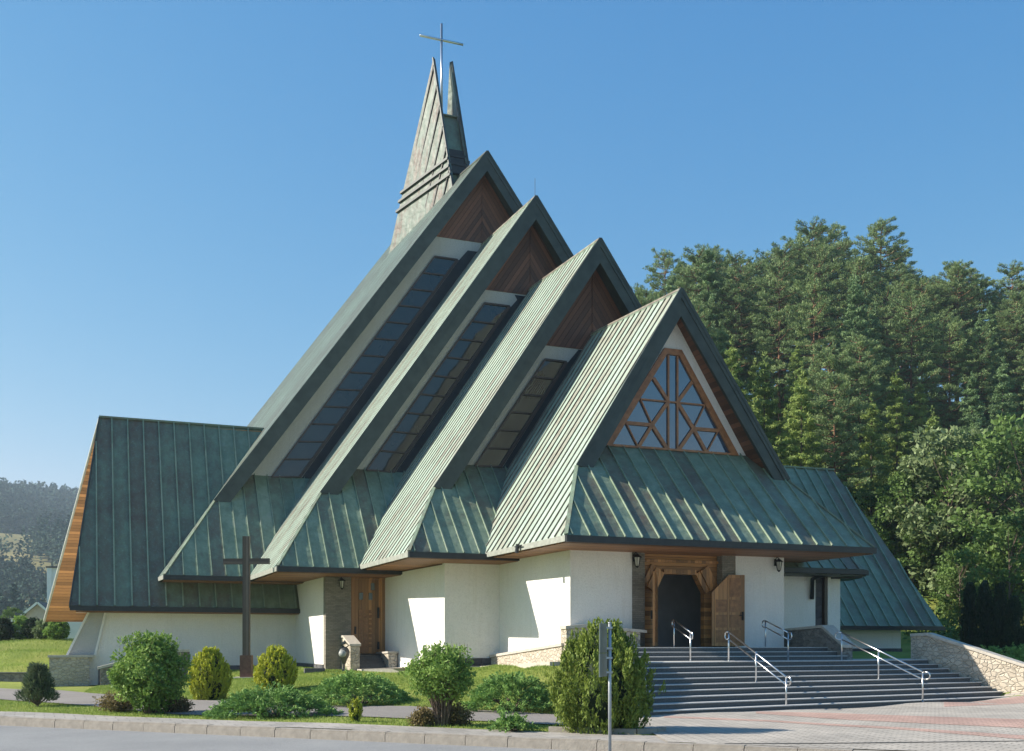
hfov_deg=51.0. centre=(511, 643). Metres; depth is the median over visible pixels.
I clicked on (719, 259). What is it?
pine tree
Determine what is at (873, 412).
larch tree
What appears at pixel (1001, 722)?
forecourt band
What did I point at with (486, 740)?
kerb stone
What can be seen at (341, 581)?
wall lantern
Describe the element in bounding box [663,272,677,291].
spruce tree
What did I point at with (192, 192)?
sky
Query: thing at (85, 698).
path
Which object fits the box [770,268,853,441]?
pine tree
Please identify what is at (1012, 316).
pine tree
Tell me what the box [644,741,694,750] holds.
kerb stone
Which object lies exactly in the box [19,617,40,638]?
hedge shrub
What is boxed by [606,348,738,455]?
front window
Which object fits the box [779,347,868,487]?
pine tree
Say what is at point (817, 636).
stair parapet
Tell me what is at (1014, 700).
forecourt band
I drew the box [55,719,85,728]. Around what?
kerb stone
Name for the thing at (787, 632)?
handrail
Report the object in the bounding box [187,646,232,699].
thuja
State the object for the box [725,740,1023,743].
drain channel
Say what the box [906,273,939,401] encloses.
pine tree
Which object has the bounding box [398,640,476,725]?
leafy bush
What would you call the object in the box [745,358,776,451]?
larch tree
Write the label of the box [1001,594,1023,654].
arborvitae
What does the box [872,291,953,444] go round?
pine tree
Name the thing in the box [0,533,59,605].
hills
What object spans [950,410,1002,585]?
spruce tree
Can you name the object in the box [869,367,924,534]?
larch tree
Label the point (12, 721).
kerb stone
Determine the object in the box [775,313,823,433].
spruce tree
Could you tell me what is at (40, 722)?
kerb stone
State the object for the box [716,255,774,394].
pine tree
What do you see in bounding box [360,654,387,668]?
side steps
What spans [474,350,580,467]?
strip window
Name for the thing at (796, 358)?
larch tree
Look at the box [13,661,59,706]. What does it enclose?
dwarf pine
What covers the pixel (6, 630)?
hedge shrub
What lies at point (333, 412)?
strip window
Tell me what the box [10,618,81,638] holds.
garden wall
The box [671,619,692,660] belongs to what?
handrail
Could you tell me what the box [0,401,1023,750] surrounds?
lawn
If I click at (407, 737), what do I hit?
kerb stone
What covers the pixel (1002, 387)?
spruce tree
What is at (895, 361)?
spruce tree
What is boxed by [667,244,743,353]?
pine tree
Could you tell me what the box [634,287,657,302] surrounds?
pine tree
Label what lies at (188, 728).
kerb stone
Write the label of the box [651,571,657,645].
door leaf
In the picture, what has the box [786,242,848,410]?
pine tree
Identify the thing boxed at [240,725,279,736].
kerb stone
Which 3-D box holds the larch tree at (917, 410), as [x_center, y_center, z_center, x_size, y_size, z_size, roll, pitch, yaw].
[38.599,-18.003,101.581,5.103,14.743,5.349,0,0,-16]
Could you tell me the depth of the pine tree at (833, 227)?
145.86 m
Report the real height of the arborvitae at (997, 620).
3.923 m
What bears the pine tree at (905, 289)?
on the lawn at (906, 647)
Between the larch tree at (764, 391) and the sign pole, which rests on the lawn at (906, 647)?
the larch tree at (764, 391)
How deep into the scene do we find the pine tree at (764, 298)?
119.31 m
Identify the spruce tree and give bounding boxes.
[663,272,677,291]
[693,243,748,390]
[716,326,747,401]
[747,253,793,409]
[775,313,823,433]
[822,275,895,483]
[831,268,891,438]
[839,301,907,473]
[868,244,881,283]
[880,300,909,417]
[945,371,1015,547]
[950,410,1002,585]
[952,313,996,439]
[980,301,1019,427]
[980,360,1012,477]
[984,358,1023,512]
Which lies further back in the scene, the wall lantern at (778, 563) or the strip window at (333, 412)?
the strip window at (333, 412)
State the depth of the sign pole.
19.22 m
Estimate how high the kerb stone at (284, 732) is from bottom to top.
0.380 m
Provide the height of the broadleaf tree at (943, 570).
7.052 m
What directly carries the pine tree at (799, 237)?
on the lawn at (906, 647)
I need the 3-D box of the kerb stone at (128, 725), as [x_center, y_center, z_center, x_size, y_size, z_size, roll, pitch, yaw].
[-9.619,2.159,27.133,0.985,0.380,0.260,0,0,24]
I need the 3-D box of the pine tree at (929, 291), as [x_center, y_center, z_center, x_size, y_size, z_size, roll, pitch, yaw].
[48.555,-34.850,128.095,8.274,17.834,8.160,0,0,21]
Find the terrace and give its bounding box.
[357,662,560,672]
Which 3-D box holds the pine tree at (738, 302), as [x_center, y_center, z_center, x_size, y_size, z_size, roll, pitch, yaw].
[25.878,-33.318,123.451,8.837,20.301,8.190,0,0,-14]
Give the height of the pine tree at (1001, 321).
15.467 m
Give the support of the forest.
on the hills
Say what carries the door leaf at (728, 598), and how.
in the church
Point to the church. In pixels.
(493, 421)
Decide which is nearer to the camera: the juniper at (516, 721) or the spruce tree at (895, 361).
the juniper at (516, 721)
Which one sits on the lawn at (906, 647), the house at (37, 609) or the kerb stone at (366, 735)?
the house at (37, 609)
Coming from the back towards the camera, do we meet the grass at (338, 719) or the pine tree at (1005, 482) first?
the pine tree at (1005, 482)
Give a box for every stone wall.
[376,651,397,667]
[910,633,1023,692]
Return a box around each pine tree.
[630,282,644,295]
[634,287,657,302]
[635,291,656,305]
[642,247,690,299]
[647,291,662,303]
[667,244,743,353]
[667,261,713,303]
[682,244,723,284]
[688,292,701,306]
[693,250,738,346]
[694,300,723,350]
[707,265,769,377]
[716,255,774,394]
[721,249,755,366]
[734,259,776,401]
[736,256,812,446]
[744,241,817,415]
[748,246,776,302]
[752,252,780,307]
[769,230,834,345]
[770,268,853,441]
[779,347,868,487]
[783,215,847,350]
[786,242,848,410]
[792,370,883,515]
[810,221,861,342]
[817,236,860,375]
[818,254,898,370]
[825,252,884,367]
[827,333,909,510]
[851,216,912,348]
[861,283,920,399]
[868,263,914,369]
[872,274,936,439]
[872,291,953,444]
[878,244,927,281]
[894,276,955,423]
[899,276,946,414]
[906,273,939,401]
[907,305,973,453]
[911,318,987,468]
[922,274,953,365]
[930,260,987,417]
[932,260,989,415]
[939,325,1017,436]
[956,267,990,326]
[961,275,1011,359]
[983,259,1023,412]
[987,303,1023,407]
[990,423,1023,589]
[992,290,1023,433]
[1001,325,1023,415]
[1009,348,1023,432]
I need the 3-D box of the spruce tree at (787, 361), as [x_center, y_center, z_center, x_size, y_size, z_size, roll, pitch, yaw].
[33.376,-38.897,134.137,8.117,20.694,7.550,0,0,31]
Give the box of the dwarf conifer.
[347,698,362,721]
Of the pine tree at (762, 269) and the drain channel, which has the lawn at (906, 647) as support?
the pine tree at (762, 269)
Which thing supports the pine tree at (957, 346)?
on the lawn at (906, 647)
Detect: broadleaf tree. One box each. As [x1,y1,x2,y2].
[0,607,25,619]
[851,483,920,559]
[867,465,961,583]
[885,425,1001,610]
[919,429,1023,590]
[929,543,994,632]
[947,413,1023,594]
[952,511,1023,613]
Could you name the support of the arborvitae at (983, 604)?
on the lawn at (906, 647)
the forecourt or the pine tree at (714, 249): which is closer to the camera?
the forecourt
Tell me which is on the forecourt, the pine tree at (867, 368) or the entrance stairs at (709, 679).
the entrance stairs at (709, 679)
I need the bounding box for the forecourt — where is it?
[639,692,1023,750]
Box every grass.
[0,638,73,671]
[0,698,561,731]
[85,664,570,713]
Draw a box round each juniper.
[202,681,344,719]
[307,667,413,706]
[462,670,554,712]
[486,706,539,732]
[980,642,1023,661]
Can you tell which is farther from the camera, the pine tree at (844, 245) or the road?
the pine tree at (844, 245)
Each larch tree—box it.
[724,336,750,405]
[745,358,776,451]
[749,351,791,462]
[751,396,770,441]
[775,360,833,466]
[777,371,824,467]
[779,341,814,462]
[848,392,901,553]
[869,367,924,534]
[895,376,943,502]
[903,407,963,588]
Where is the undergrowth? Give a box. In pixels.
[781,445,1023,641]
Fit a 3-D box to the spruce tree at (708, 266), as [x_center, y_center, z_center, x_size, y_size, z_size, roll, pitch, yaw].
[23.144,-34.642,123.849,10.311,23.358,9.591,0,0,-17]
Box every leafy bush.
[106,628,193,713]
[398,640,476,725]
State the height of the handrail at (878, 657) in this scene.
2.334 m
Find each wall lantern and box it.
[338,577,345,589]
[633,552,640,567]
[774,557,782,571]
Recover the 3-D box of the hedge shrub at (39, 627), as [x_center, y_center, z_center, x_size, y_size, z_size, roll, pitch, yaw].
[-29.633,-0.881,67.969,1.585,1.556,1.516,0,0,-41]
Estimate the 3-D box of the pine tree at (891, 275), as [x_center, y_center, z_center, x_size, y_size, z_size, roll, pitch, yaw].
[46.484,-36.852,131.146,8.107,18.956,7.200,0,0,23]
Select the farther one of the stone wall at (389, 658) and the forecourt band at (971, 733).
the stone wall at (389, 658)
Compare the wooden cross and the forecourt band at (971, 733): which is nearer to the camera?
the forecourt band at (971, 733)
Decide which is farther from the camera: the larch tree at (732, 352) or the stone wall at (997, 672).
the larch tree at (732, 352)
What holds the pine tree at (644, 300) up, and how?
on the lawn at (906, 647)
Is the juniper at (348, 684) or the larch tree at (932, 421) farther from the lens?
the larch tree at (932, 421)
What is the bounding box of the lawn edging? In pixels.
[549,726,665,734]
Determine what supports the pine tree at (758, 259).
on the lawn at (906, 647)
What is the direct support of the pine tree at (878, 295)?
on the lawn at (906, 647)
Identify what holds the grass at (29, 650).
on the lawn at (906, 647)
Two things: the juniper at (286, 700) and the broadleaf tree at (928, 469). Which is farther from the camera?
the broadleaf tree at (928, 469)
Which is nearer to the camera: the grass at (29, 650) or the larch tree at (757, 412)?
the grass at (29, 650)
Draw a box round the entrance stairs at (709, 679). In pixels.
[633,647,1008,714]
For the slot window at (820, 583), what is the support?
in the church
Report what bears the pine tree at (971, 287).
on the lawn at (906, 647)
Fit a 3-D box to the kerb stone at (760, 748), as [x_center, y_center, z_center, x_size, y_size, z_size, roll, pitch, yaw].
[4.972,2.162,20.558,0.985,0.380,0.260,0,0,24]
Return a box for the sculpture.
[338,640,349,670]
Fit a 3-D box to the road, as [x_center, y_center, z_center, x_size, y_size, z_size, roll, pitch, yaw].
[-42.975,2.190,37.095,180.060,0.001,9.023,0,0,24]
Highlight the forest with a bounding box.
[0,477,78,620]
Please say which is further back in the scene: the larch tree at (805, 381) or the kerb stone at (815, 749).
the larch tree at (805, 381)
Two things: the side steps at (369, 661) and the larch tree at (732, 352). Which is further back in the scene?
the larch tree at (732, 352)
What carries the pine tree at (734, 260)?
on the lawn at (906, 647)
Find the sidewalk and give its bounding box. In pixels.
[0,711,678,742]
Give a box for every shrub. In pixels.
[0,617,14,640]
[11,615,27,640]
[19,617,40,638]
[30,619,51,639]
[42,622,69,639]
[92,689,136,712]
[164,696,195,711]
[406,705,436,726]
[446,702,474,725]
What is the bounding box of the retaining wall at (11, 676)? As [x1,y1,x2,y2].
[0,672,26,681]
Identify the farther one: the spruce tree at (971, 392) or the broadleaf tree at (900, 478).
the spruce tree at (971, 392)
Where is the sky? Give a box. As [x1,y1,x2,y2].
[0,0,1023,488]
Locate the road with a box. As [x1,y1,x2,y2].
[0,725,578,750]
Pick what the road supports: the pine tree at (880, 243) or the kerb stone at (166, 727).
the kerb stone at (166, 727)
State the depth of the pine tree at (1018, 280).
131.93 m
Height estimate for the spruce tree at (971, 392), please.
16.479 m
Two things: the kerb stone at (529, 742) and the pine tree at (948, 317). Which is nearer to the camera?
the kerb stone at (529, 742)
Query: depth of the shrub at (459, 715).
26.10 m
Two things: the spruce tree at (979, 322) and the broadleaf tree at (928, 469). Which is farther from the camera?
the spruce tree at (979, 322)
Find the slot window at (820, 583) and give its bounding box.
[815,573,826,625]
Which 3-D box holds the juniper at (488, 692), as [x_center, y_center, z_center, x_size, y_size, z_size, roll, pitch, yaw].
[-0.005,1.461,30.975,3.162,1.425,2.685,0,0,-11]
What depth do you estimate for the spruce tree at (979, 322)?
117.91 m
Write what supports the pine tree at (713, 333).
on the lawn at (906, 647)
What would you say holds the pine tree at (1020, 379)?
on the lawn at (906, 647)
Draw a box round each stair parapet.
[98,649,189,685]
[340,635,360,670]
[784,625,854,659]
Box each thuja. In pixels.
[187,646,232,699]
[251,644,297,690]
[544,616,665,734]
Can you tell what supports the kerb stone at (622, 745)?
on the road
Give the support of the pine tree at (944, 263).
on the lawn at (906, 647)
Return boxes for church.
[43,23,944,686]
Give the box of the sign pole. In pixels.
[599,622,612,750]
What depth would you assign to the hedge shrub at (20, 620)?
69.55 m
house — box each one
[21,601,47,617]
[46,566,57,602]
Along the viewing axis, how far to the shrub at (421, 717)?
25.86 m
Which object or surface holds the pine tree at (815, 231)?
on the lawn at (906, 647)
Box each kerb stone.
[0,716,32,725]
[27,717,61,727]
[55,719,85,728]
[83,720,113,729]
[113,721,143,730]
[143,722,178,732]
[175,723,213,733]
[207,725,240,735]
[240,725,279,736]
[275,727,311,738]
[310,729,347,739]
[347,730,390,741]
[385,731,424,743]
[425,733,468,745]
[465,734,510,746]
[508,736,551,748]
[552,738,599,750]
[597,739,646,750]
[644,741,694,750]
[693,743,745,750]
[744,745,798,750]
[798,747,853,750]
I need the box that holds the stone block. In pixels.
[304,668,324,672]
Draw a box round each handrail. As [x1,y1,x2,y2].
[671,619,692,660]
[724,631,790,704]
[762,620,791,659]
[835,632,930,701]
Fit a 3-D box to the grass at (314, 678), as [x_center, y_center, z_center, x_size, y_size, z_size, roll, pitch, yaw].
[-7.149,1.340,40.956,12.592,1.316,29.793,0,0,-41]
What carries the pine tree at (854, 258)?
on the lawn at (906, 647)
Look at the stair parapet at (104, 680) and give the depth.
49.29 m
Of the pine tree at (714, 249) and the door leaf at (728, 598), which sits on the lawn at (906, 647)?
the pine tree at (714, 249)
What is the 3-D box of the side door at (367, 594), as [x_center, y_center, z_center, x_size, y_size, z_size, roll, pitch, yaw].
[-6.676,-1.375,49.870,1.720,3.650,0.290,0,0,-22]
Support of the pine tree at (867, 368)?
on the lawn at (906, 647)
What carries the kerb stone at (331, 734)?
on the road
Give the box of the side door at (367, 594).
[351,577,384,653]
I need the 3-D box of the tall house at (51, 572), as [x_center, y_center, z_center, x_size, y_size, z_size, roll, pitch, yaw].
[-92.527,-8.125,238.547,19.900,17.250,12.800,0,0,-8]
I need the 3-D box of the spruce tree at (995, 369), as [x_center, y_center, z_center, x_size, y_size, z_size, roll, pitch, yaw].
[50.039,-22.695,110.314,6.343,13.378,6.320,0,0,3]
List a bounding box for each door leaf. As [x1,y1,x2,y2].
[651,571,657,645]
[711,575,744,645]
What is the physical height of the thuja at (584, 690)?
2.967 m
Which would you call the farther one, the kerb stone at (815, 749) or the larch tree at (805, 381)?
the larch tree at (805, 381)
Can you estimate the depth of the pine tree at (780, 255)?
128.85 m
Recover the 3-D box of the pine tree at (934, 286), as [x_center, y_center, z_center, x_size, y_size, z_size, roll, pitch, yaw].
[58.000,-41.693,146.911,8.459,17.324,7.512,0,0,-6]
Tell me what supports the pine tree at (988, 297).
on the lawn at (906, 647)
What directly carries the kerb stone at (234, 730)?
on the road
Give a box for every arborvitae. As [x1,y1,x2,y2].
[958,582,978,646]
[972,579,993,648]
[988,581,1008,651]
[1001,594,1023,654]
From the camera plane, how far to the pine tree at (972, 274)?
142.40 m
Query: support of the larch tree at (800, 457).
on the lawn at (906, 647)
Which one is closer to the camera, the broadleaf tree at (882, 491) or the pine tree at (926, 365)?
the broadleaf tree at (882, 491)
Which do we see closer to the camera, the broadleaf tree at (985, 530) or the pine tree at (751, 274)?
the broadleaf tree at (985, 530)
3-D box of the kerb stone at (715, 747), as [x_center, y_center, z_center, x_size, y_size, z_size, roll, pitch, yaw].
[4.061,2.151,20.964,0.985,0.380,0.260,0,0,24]
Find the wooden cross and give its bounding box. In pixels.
[223,536,269,678]
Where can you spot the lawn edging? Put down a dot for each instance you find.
(620, 730)
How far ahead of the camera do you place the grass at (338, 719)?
28.96 m
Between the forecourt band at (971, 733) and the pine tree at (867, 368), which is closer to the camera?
the forecourt band at (971, 733)
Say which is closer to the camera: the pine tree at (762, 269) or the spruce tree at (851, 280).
the spruce tree at (851, 280)
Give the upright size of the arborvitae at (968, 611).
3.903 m
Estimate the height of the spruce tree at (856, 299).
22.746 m
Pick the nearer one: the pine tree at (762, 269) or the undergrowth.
the undergrowth
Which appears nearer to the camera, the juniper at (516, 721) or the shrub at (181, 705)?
the juniper at (516, 721)
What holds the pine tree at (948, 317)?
on the lawn at (906, 647)
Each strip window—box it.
[271,250,475,477]
[366,296,523,472]
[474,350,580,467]
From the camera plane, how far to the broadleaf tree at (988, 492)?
82.31 m
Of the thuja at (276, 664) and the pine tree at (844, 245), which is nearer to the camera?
the thuja at (276, 664)
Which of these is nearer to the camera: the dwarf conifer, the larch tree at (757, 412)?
the dwarf conifer
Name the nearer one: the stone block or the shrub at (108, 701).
the shrub at (108, 701)
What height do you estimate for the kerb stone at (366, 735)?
0.380 m
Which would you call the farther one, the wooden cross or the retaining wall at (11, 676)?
the retaining wall at (11, 676)
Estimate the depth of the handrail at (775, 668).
33.93 m
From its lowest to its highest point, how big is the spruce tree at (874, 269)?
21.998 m
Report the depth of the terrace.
43.67 m
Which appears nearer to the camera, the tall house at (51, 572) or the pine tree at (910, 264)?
the pine tree at (910, 264)
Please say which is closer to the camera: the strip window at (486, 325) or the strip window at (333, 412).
the strip window at (486, 325)
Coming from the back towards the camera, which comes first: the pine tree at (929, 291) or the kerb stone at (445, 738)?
the pine tree at (929, 291)
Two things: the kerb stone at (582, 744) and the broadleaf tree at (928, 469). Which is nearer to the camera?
the kerb stone at (582, 744)
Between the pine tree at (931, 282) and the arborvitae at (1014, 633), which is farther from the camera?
the pine tree at (931, 282)
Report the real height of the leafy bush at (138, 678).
2.501 m
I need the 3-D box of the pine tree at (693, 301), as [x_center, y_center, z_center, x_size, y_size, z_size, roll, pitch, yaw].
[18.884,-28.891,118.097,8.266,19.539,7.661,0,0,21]
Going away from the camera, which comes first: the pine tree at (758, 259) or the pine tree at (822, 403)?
the pine tree at (822, 403)
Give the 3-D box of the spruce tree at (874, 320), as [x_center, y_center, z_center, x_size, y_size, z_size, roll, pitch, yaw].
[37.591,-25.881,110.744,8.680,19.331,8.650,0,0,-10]
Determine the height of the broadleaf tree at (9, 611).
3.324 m
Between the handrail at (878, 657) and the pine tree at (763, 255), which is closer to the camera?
the handrail at (878, 657)
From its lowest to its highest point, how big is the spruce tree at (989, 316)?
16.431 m
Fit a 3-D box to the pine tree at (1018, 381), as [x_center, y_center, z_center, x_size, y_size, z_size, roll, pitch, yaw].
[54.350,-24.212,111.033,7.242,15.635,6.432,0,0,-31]
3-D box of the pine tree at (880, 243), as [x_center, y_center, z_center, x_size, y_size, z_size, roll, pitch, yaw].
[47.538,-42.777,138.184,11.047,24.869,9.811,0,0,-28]
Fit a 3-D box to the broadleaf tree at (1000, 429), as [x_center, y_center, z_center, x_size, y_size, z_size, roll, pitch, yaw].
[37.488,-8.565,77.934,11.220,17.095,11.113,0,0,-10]
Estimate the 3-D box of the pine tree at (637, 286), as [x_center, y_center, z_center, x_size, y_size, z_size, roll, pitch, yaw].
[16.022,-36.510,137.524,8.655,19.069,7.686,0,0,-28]
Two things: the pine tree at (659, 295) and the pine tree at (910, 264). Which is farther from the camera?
the pine tree at (910, 264)
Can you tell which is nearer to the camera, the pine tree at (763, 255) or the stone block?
the stone block
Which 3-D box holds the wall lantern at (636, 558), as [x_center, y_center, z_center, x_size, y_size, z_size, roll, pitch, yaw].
[4.567,-3.082,39.323,0.312,0.604,0.426,0,0,-31]
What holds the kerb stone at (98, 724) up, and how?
on the road
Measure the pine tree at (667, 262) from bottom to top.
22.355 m
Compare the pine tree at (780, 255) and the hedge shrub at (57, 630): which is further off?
the pine tree at (780, 255)
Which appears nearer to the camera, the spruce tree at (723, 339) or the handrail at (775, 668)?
the handrail at (775, 668)
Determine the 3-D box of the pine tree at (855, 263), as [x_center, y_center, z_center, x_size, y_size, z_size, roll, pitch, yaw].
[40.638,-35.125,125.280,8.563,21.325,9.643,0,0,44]
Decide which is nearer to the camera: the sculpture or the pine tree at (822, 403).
the sculpture
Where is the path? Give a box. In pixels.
[0,688,639,725]
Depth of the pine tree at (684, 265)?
134.62 m
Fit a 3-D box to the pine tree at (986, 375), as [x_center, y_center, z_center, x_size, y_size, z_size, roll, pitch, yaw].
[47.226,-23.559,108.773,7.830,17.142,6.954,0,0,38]
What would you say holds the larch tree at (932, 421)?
on the lawn at (906, 647)
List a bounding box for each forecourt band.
[664,716,1023,738]
[756,711,1023,727]
[944,696,1023,706]

